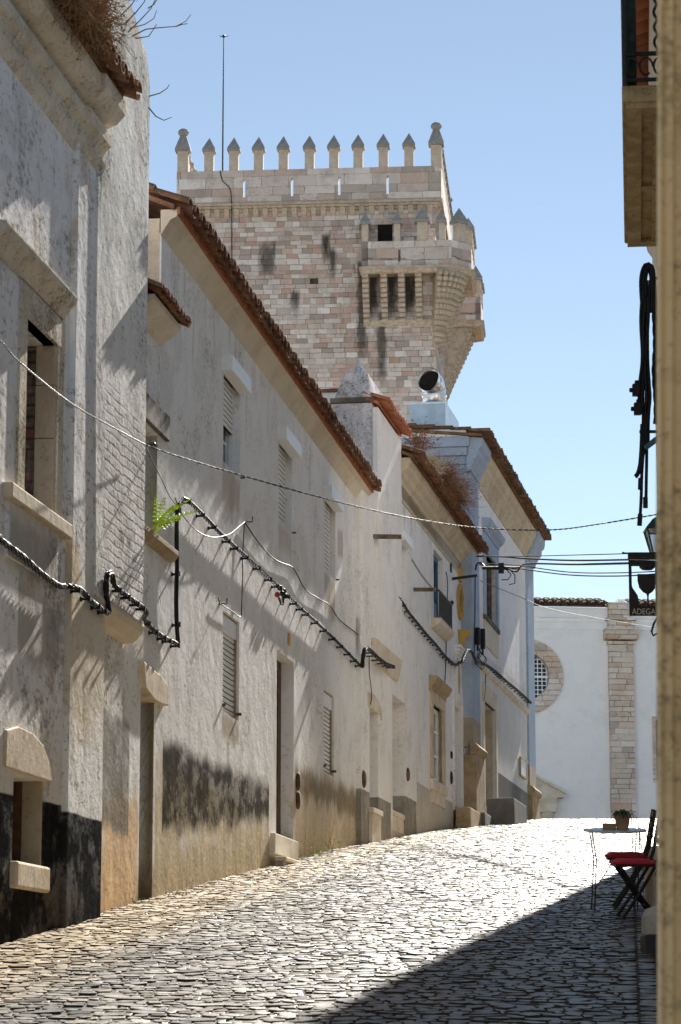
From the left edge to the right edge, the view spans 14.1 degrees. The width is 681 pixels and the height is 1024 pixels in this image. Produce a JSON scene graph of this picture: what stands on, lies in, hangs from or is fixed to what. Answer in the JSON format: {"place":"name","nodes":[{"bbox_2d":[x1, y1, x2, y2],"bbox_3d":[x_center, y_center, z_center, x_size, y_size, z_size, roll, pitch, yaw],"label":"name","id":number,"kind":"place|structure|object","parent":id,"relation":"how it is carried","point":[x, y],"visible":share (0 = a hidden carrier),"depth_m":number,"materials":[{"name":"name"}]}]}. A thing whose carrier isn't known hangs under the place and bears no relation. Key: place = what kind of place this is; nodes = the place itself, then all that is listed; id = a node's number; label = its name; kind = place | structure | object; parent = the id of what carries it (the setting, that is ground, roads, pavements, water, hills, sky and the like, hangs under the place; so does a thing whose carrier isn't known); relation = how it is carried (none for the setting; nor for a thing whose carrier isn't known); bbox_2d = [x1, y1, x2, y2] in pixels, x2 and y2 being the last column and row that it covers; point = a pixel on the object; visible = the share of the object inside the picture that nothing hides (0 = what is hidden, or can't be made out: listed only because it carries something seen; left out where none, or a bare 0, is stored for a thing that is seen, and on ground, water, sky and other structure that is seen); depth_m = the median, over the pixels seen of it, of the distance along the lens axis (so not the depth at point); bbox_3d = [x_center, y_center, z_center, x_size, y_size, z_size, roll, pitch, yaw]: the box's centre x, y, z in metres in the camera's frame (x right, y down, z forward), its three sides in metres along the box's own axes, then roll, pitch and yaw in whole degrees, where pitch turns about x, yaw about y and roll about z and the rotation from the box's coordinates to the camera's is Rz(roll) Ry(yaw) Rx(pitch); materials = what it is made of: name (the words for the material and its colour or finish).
{"place":"outdoors","nodes":[
{"label":"outdoors","id":0,"kind":"place"},
{"bbox_2d":[0,818,656,1023],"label":"street","id":1,"kind":"structure","parent":0,"point":[525,841],"depth_m":19.97,"materials":[{"name":"stone"}]},
{"bbox_2d":[275,856,300,865],"bbox_3d":[-0.565,4.413,33.217,0.144,0.423,2.000,-1,-10,8],"label":"door step","id":2,"kind":"object","parent":1,"relation":"on","point":[282,860],"depth_m":32.31,"materials":[{"name":"stone"}]},
{"bbox_2d":[324,835,339,852],"bbox_3d":[-0.130,4.401,36.342,0.187,0.271,0.324,4,-11,-21],"label":"weed","id":3,"kind":"object","parent":1,"relation":"on","point":[332,845],"visible":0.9,"depth_m":36.28,"materials":[{"name":"green plant"}]},
{"bbox_2d":[455,807,480,827],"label":"stone block","id":4,"kind":"structure","parent":1,"relation":"on","point":[467,817],"depth_m":50.74,"materials":[{"name":"beige stone"}]},
{"bbox_2d":[479,812,493,825],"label":"stone block","id":5,"kind":"structure","parent":1,"relation":"on","point":[486,818],"depth_m":52.53,"materials":[{"name":"grey stone"}]},
{"bbox_2d":[487,798,526,823],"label":"door step","id":6,"kind":"object","parent":1,"relation":"on","point":[506,810],"depth_m":54.19,"materials":[{"name":"grey stone"}]},
{"bbox_2d":[569,945,589,948],"bbox_3d":[1.693,3.083,19.539,0.150,0.012,0.205,0,-5,0],"label":"paving cover","id":7,"kind":"object","parent":1,"relation":"on","point":[579,947],"visible":1,"depth_m":19.48,"materials":[{"name":"metal"}]},
{"bbox_2d":[583,828,646,909],"bbox_3d":[2.387,3.112,23.960,0.550,0.708,0.550,0,-3,0],"label":"bistro table","id":8,"kind":"object","parent":1,"relation":"on","point":[629,830],"visible":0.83,"depth_m":23.84,"materials":[{"name":"metal"}]},
{"bbox_2d":[602,823,615,829],"bbox_3d":[2.332,2.729,23.922,0.114,0.052,0.074,0,-5,0],"label":"planter box","id":9,"kind":"object","parent":8,"relation":"on","point":[609,826],"visible":1,"depth_m":23.89,"materials":[{"name":"brown wood"}]},
{"bbox_2d":[610,809,634,829],"bbox_3d":[2.443,2.663,23.888,0.233,0.178,0.249,0,-5,0],"label":"flower pot","id":10,"kind":"object","parent":8,"relation":"on","point":[622,817],"visible":1,"depth_m":23.83,"materials":[{"name":"ceramic"}]},
{"bbox_2d":[604,809,656,907],"bbox_3d":[2.559,3.049,24.215,0.469,0.871,0.381,-1,-5,3],"label":"folding chair","id":11,"kind":"object","parent":1,"relation":"on","point":[610,856],"visible":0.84,"depth_m":24.07,"materials":[{"name":"red wood"}]},
{"bbox_2d":[608,823,656,917],"bbox_3d":[2.488,2.947,22.948,0.469,0.871,0.381,0,-5,-2],"label":"folding chair","id":12,"kind":"object","parent":1,"relation":"on","point":[618,864],"visible":0.91,"depth_m":22.81,"materials":[{"name":"red wood"}]},
{"bbox_2d":[640,934,656,955],"bbox_3d":[2.325,3.105,19.153,0.450,0.330,0.350,0,-10,0],"label":"black trough","id":13,"kind":"object","parent":1,"relation":"on","point":[648,943],"visible":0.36,"depth_m":19.00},
{"bbox_2d":[641,905,656,934],"bbox_3d":[2.509,3.205,20.963,0.414,0.420,0.544,0,-10,0],"label":"rounded stone","id":14,"kind":"object","parent":1,"relation":"on","point":[649,921],"visible":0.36,"depth_m":20.77,"materials":[{"name":"grey stone"}]},
{"bbox_2d":[644,846,656,898],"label":"marble block","id":15,"kind":"structure","parent":1,"relation":"on","point":[650,868],"depth_m":24.21,"materials":[{"name":"grey stone"}]},
{"bbox_2d":[645,876,656,908],"bbox_3d":[2.788,3.312,22.976,0.449,0.530,0.599,0,-10,0],"label":"kerb stone","id":16,"kind":"object","parent":1,"relation":"on","point":[651,893],"visible":0.2,"depth_m":22.76,"materials":[{"name":"grey stone"}]},
{"bbox_2d":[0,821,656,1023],"bbox_3d":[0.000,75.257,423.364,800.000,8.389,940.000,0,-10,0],"label":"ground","id":17,"kind":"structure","parent":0,"point":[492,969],"depth_m":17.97,"materials":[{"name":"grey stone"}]},
{"bbox_2d":[0,0,141,944],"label":"house","id":18,"kind":"structure","parent":17,"relation":"on","point":[60,113],"depth_m":21.72,"materials":[{"name":"paint"}]},
{"bbox_2d":[3,727,51,892],"bbox_3d":[-2.551,2.243,20.731,0.500,1.190,1.405,-1,-10,8],"label":"window","id":19,"kind":"structure","parent":18,"relation":"in","point":[23,753],"depth_m":21.13,"materials":[{"name":"stone"}]},
{"bbox_2d":[0,219,77,582],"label":"window","id":20,"kind":"structure","parent":18,"relation":"in","point":[35,525],"depth_m":21.58,"materials":[{"name":"stone"}]},
{"bbox_2d":[0,534,179,647],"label":"cable bundle","id":21,"kind":"object","parent":18,"relation":"attached to","point":[14,550],"visible":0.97,"depth_m":23.10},
{"bbox_2d":[51,0,136,70],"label":"dry bush","id":22,"kind":"object","parent":18,"relation":"on","point":[98,11],"visible":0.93,"depth_m":21.73,"materials":[{"name":"brown plant"}]},
{"bbox_2d":[121,0,190,120],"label":"bare branches","id":23,"kind":"object","parent":18,"relation":"attached to","point":[135,26],"visible":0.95,"depth_m":23.49,"materials":[{"name":"brown plant"}]},
{"bbox_2d":[93,0,190,912],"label":"house","id":24,"kind":"structure","parent":17,"relation":"on","point":[140,316],"depth_m":24.53,"materials":[{"name":"paint"}]},
{"bbox_2d":[0,340,145,444],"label":"overhead wire","id":25,"kind":"object","parent":24,"relation":"attached to","point":[57,393],"visible":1,"depth_m":20.85,"materials":[{"name":"grey metal"}]},
{"bbox_2d":[138,661,168,897],"bbox_3d":[-1.844,2.657,25.670,0.250,2.414,1.164,-1,-10,8],"label":"door","id":26,"kind":"structure","parent":24,"relation":"in","point":[154,689],"depth_m":25.78,"materials":[{"name":"stone"}]},
{"bbox_2d":[144,393,178,562],"bbox_3d":[-1.834,-0.339,26.149,0.290,1.399,1.670,-1,-10,8],"label":"window","id":27,"kind":"structure","parent":24,"relation":"in","point":[157,419],"depth_m":26.30,"materials":[{"name":"stone"}]},
{"bbox_2d":[152,497,196,533],"bbox_3d":[-1.558,0.003,25.829,0.445,0.341,0.615,0,-10,0],"label":"fern","id":28,"kind":"object","parent":24,"relation":"on","point":[161,522],"visible":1,"depth_m":25.83,"materials":[{"name":"green plant"}]},
{"bbox_2d":[165,889,186,895],"bbox_3d":[-1.570,3.632,26.150,0.251,0.109,0.321,0,-10,0],"label":"weed","id":29,"kind":"object","parent":17,"relation":"on","point":[178,892],"visible":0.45,"depth_m":26.08,"materials":[{"name":"green plant"}]},
{"bbox_2d":[148,182,381,896],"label":"house","id":30,"kind":"structure","parent":17,"relation":"on","point":[255,763],"depth_m":30.98,"materials":[{"name":"paint"}]},
{"bbox_2d":[171,501,181,642],"bbox_3d":[-1.607,0.583,26.915,0.085,1.402,0.178,-1,-10,8],"label":"cable bundle","id":31,"kind":"object","parent":30,"relation":"attached to","point":[177,624],"visible":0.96,"depth_m":26.84,"materials":[{"name":"black rubber"}]},
{"bbox_2d":[217,523,244,616],"bbox_3d":[-1.188,0.532,30.081,0.011,1.142,1.620,-1,-10,8],"label":"wall wire","id":32,"kind":"object","parent":30,"relation":"attached to","point":[242,580],"depth_m":30.70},
{"bbox_2d":[222,613,241,718],"bbox_3d":[-1.276,1.684,30.068,0.235,1.094,1.010,-1,-10,8],"label":"shuttered window","id":33,"kind":"structure","parent":30,"relation":"in","point":[229,625],"depth_m":30.24,"materials":[{"name":"grey wood"}]},
{"bbox_2d":[222,354,250,478],"bbox_3d":[-1.235,-1.035,30.457,0.300,1.150,1.232,-1,-10,8],"label":"window","id":34,"kind":"structure","parent":30,"relation":"in","point":[233,371],"depth_m":30.72,"materials":[{"name":"white stone"}]},
{"bbox_2d":[181,497,359,666],"bbox_3d":[-0.639,1.064,33.869,0.095,0.130,13.532,-1,-10,8],"label":"cable bundle","id":35,"kind":"object","parent":30,"relation":"attached to","point":[235,547],"visible":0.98,"depth_m":32.03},
{"bbox_2d":[175,498,244,537],"bbox_3d":[-1.336,0.052,28.710,0.011,0.586,3.922,-1,-10,8],"label":"pale wire","id":36,"kind":"object","parent":35,"relation":"hanging from","point":[201,533],"visible":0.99,"depth_m":28.15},
{"bbox_2d":[277,585,287,605],"bbox_3d":[-0.700,1.018,33.192,0.069,0.232,0.520,-1,-10,8],"label":"cable joint","id":37,"kind":"object","parent":35,"relation":"attached to","point":[284,594],"visible":1,"depth_m":33.16,"materials":[{"name":"black plastic"}]},
{"bbox_2d":[271,660,298,859],"bbox_3d":[-0.824,2.958,33.483,0.375,2.455,1.800,-1,-10,8],"label":"door","id":38,"kind":"structure","parent":30,"relation":"in","point":[281,845],"depth_m":33.97,"materials":[{"name":"beige stone"}]},
{"bbox_2d":[277,426,301,533],"bbox_3d":[-0.692,-0.384,34.125,0.250,1.140,1.202,-1,-10,8],"label":"window","id":39,"kind":"structure","parent":30,"relation":"in","point":[287,440],"depth_m":34.32,"materials":[{"name":"white metal"}]},
{"bbox_2d":[244,521,357,634],"bbox_3d":[-0.352,1.062,36.086,0.014,0.142,10.516,-1,-10,8],"label":"wall wire","id":40,"kind":"object","parent":30,"relation":"attached to","point":[297,576],"depth_m":34.68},
{"bbox_2d":[324,691,335,775],"bbox_3d":[-0.237,3.000,37.392,0.235,1.104,0.980,-1,-10,8],"label":"shuttered window","id":41,"kind":"structure","parent":30,"relation":"in","point":[327,698],"depth_m":37.66,"materials":[{"name":"wood"}]},
{"bbox_2d":[323,485,343,579],"bbox_3d":[-0.155,0.298,37.933,0.250,1.140,1.212,-1,-10,8],"label":"window","id":42,"kind":"structure","parent":30,"relation":"in","point":[329,492],"depth_m":38.14,"materials":[{"name":"white metal"}]},
{"bbox_2d":[175,122,485,422],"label":"castle tower","id":43,"kind":"structure","parent":17,"relation":"on","point":[388,290],"depth_m":130.86,"materials":[{"name":"stone"}]},
{"bbox_2d":[219,35,226,170],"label":"lightning rod","id":44,"kind":"object","parent":43,"relation":"on","point":[223,36],"visible":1,"depth_m":133.18,"materials":[{"name":"metal"}]},
{"bbox_2d":[220,170,231,257],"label":"lightning cable","id":45,"kind":"object","parent":43,"relation":"attached to","point":[231,214],"visible":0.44,"depth_m":131.43,"materials":[{"name":"metal"}]},
{"bbox_2d":[378,224,391,240],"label":"window","id":46,"kind":"structure","parent":43,"relation":"in","point":[384,230],"depth_m":130.87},
{"bbox_2d":[321,358,416,843],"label":"house","id":47,"kind":"structure","parent":17,"relation":"on","point":[371,419],"depth_m":42.31,"materials":[{"name":"paint"}]},
{"bbox_2d":[369,657,371,704],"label":"wall wire","id":48,"kind":"object","parent":47,"relation":"attached to","point":[370,680],"depth_m":40.93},
{"bbox_2d":[367,692,382,842],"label":"door","id":49,"kind":"structure","parent":47,"relation":"in","point":[375,815],"depth_m":41.04,"materials":[{"name":"beige stone"}]},
{"bbox_2d":[360,646,394,668],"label":"cable bundle","id":50,"kind":"object","parent":47,"relation":"attached to","point":[374,655],"visible":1,"depth_m":40.55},
{"bbox_2d":[373,534,401,538],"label":"wooden pole","id":51,"kind":"object","parent":47,"relation":"attached to","point":[387,536],"visible":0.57,"depth_m":41.69,"materials":[{"name":"brown wood"}]},
{"bbox_2d":[393,810,404,833],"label":"doorstep","id":52,"kind":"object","parent":47,"relation":"in","point":[398,818],"depth_m":43.82,"materials":[{"name":"beige stone"}]},
{"bbox_2d":[401,442,488,832],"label":"house","id":53,"kind":"structure","parent":17,"relation":"on","point":[435,552],"depth_m":48.46,"materials":[{"name":"paint"}]},
{"bbox_2d":[402,531,412,548],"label":"window","id":54,"kind":"structure","parent":53,"relation":"in","point":[407,542],"depth_m":44.92,"materials":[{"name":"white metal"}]},
{"bbox_2d":[401,416,446,451],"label":"dry bush","id":55,"kind":"object","parent":53,"relation":"on","point":[417,441],"visible":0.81,"depth_m":45.62,"materials":[{"name":"brown plant"}]},
{"bbox_2d":[413,588,435,591],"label":"wooden pole","id":56,"kind":"object","parent":53,"relation":"attached to","point":[423,590],"visible":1,"depth_m":46.21,"materials":[{"name":"brown wood"}]},
{"bbox_2d":[399,596,460,665],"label":"cable bundle","id":57,"kind":"object","parent":53,"relation":"attached to","point":[425,633],"visible":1,"depth_m":47.36,"materials":[{"name":"black rubber"}]},
{"bbox_2d":[425,450,452,482],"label":"dry bush","id":58,"kind":"object","parent":53,"relation":"on","point":[432,460],"visible":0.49,"depth_m":46.63,"materials":[{"name":"beige plant"}]},
{"bbox_2d":[429,675,451,808],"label":"window","id":59,"kind":"structure","parent":53,"relation":"in","point":[440,691],"depth_m":48.98,"materials":[{"name":"stone"}]},
{"bbox_2d":[431,556,454,641],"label":"balcony door","id":60,"kind":"structure","parent":53,"relation":"in","point":[442,625],"depth_m":49.60,"materials":[{"name":"blue paint"}]},
{"bbox_2d":[444,641,446,681],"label":"wall wire","id":61,"kind":"object","parent":53,"relation":"attached to","point":[445,662],"depth_m":50.06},
{"bbox_2d":[427,448,487,522],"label":"dry bush","id":62,"kind":"object","parent":53,"relation":"on","point":[452,481],"visible":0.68,"depth_m":48.32,"materials":[{"name":"brown plant"}]},
{"bbox_2d":[452,644,465,825],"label":"door","id":63,"kind":"structure","parent":53,"relation":"in","point":[457,692],"depth_m":51.77,"materials":[{"name":"beige stone"}]},
{"bbox_2d":[452,574,476,579],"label":"iron pole","id":64,"kind":"object","parent":53,"relation":"attached to","point":[464,577],"visible":1,"depth_m":51.57,"materials":[{"name":"black metal"}]},
{"bbox_2d":[398,423,551,819],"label":"house","id":65,"kind":"structure","parent":17,"relation":"on","point":[499,730],"depth_m":57.15,"materials":[{"name":"paint"}]},
{"bbox_2d":[409,368,458,426],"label":"roof duct","id":66,"kind":"object","parent":65,"relation":"on","point":[434,408],"visible":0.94,"depth_m":54.52,"materials":[{"name":"white metal"}]},
{"bbox_2d":[473,577,475,659],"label":"wall wire","id":67,"kind":"object","parent":65,"relation":"attached to","point":[474,614],"depth_m":53.12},
{"bbox_2d":[475,627,479,650],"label":"cable splice","id":68,"kind":"object","parent":65,"relation":"attached to","point":[477,636],"visible":1,"depth_m":53.04,"materials":[{"name":"black plastic"}]},
{"bbox_2d":[474,648,486,669],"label":"cable tangle","id":69,"kind":"object","parent":65,"relation":"attached to","point":[478,657],"visible":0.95,"depth_m":53.40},
{"bbox_2d":[480,629,484,654],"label":"cable splice","id":70,"kind":"object","parent":65,"relation":"attached to","point":[482,638],"visible":0.96,"depth_m":53.87,"materials":[{"name":"black plastic"}]},
{"bbox_2d":[482,682,497,812],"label":"door","id":71,"kind":"structure","parent":65,"relation":"in","point":[490,699],"depth_m":56.38,"materials":[{"name":"stone"}]},
{"bbox_2d":[482,517,504,658],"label":"window","id":72,"kind":"structure","parent":65,"relation":"in","point":[494,539],"depth_m":56.63,"materials":[{"name":"beige paint"}]},
{"bbox_2d":[460,649,531,703],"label":"cable bundle","id":73,"kind":"object","parent":65,"relation":"attached to","point":[502,678],"visible":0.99,"depth_m":56.57,"materials":[{"name":"black rubber"}]},
{"bbox_2d":[518,756,526,779],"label":"notice board","id":74,"kind":"object","parent":65,"relation":"attached to","point":[522,765],"visible":1,"depth_m":61.19,"materials":[{"name":"white metal"}]},
{"bbox_2d":[480,580,654,627],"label":"overhead wire","id":75,"kind":"object","parent":65,"relation":"attached to","point":[562,611],"visible":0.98,"depth_m":68.76,"materials":[{"name":"metal"}]},
{"bbox_2d":[534,597,656,818],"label":"church","id":76,"kind":"structure","parent":17,"relation":"on","point":[596,713],"depth_m":85.44,"materials":[{"name":"paint"}]},
{"bbox_2d":[534,640,562,712],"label":"round window","id":77,"kind":"structure","parent":76,"relation":"in","point":[552,662],"depth_m":85.51,"materials":[{"name":"stone"}]},
{"bbox_2d":[652,716,656,782],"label":"slit window","id":78,"kind":"structure","parent":76,"relation":"in","point":[654,718],"depth_m":85.47,"materials":[{"name":"stone"}]},
{"bbox_2d":[621,0,680,1023],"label":"house","id":79,"kind":"structure","parent":17,"relation":"on","point":[651,115],"depth_m":5.15,"materials":[{"name":"beige paint"}]},
{"bbox_2d":[626,0,636,85],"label":"folded parasol","id":80,"kind":"object","parent":79,"relation":"on","point":[631,30],"visible":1,"depth_m":15.95,"materials":[{"name":"green fabric"}]},
{"bbox_2d":[629,262,656,525],"bbox_3d":[2.601,-0.977,22.523,0.483,2.211,0.065,0,-10,0],"label":"cable coil","id":81,"kind":"object","parent":79,"relation":"attached to","point":[640,388],"visible":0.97,"depth_m":22.53,"materials":[{"name":"metal"}]},
{"bbox_2d":[644,437,655,449],"bbox_3d":[2.553,-0.577,22.351,0.189,0.152,0.048,0,-10,0],"label":"plastic pipe","id":82,"kind":"object","parent":79,"relation":"attached to","point":[649,444],"visible":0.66,"depth_m":22.33,"materials":[{"name":"plastic"}]},
{"bbox_2d":[652,259,656,370],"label":"house","id":83,"kind":"structure","parent":17,"relation":"on","point":[656,276],"depth_m":33.12,"materials":[{"name":"beige paint"}]},
{"bbox_2d":[146,444,655,530],"bbox_3d":[0.916,-0.235,28.431,0.294,0.630,8.373,-9,-13,40],"label":"overhead wire","id":84,"kind":"object","parent":83,"relation":"attached to","point":[381,511],"visible":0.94,"depth_m":28.02,"materials":[{"name":"grey metal"}]},
{"bbox_2d":[476,553,621,556],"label":"overhead cable","id":85,"kind":"object","parent":83,"relation":"attached to","point":[551,555],"visible":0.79,"depth_m":44.22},
{"bbox_2d":[475,562,627,572],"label":"overhead cable","id":86,"kind":"object","parent":83,"relation":"attached to","point":[613,563],"visible":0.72,"depth_m":43.92,"materials":[{"name":"black rubber"}]},
{"bbox_2d":[482,563,519,573],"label":"cable clamp","id":87,"kind":"object","parent":86,"relation":"hanging from","point":[500,567],"visible":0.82,"depth_m":50.59,"materials":[{"name":"black metal"}]},
{"bbox_2d":[481,555,627,560],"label":"overhead cable","id":88,"kind":"object","parent":83,"relation":"attached to","point":[625,559],"visible":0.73,"depth_m":43.74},
{"bbox_2d":[479,564,654,576],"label":"overhead cable","id":89,"kind":"object","parent":83,"relation":"attached to","point":[573,574],"visible":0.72,"depth_m":42.22,"materials":[{"name":"black rubber"}]},
{"bbox_2d":[483,563,654,573],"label":"overhead cable","id":90,"kind":"object","parent":83,"relation":"attached to","point":[576,572],"visible":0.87,"depth_m":41.99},
{"bbox_2d":[622,552,655,635],"bbox_3d":[3.146,0.815,27.283,0.709,0.900,0.160,0,-10,0],"label":"hanging sign","id":91,"kind":"object","parent":83,"relation":"attached to","point":[645,561],"visible":0.84,"depth_m":27.30,"materials":[{"name":"black metal"}]},
{"bbox_2d":[643,517,655,551],"bbox_3d":[3.744,0.305,30.422,0.784,0.712,0.368,0,-10,0],"label":"street lantern","id":92,"kind":"object","parent":83,"relation":"attached to","point":[649,531],"visible":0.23,"depth_m":30.29,"materials":[{"name":"green metal"}]},
{"bbox_2d":[130,0,655,607],"label":"sky","id":93,"kind":"structure","parent":0,"point":[525,96],"materials":[{"name":"blue"}]},
{"bbox_3d":[-1.752,-0.621,25.400,0.107,0.056,0.053,0,-10,0],"label":"insulator","id":94,"kind":"object","parent":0,"visible":0},
{"bbox_2d":[145,446,175,504],"bbox_3d":[-1.712,-0.380,25.901,0.009,0.339,1.702,-1,-10,8],"label":"drop wire","id":95,"kind":"object","parent":94,"relation":"hanging from","point":[159,475],"visible":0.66,"depth_m":25.96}
]}

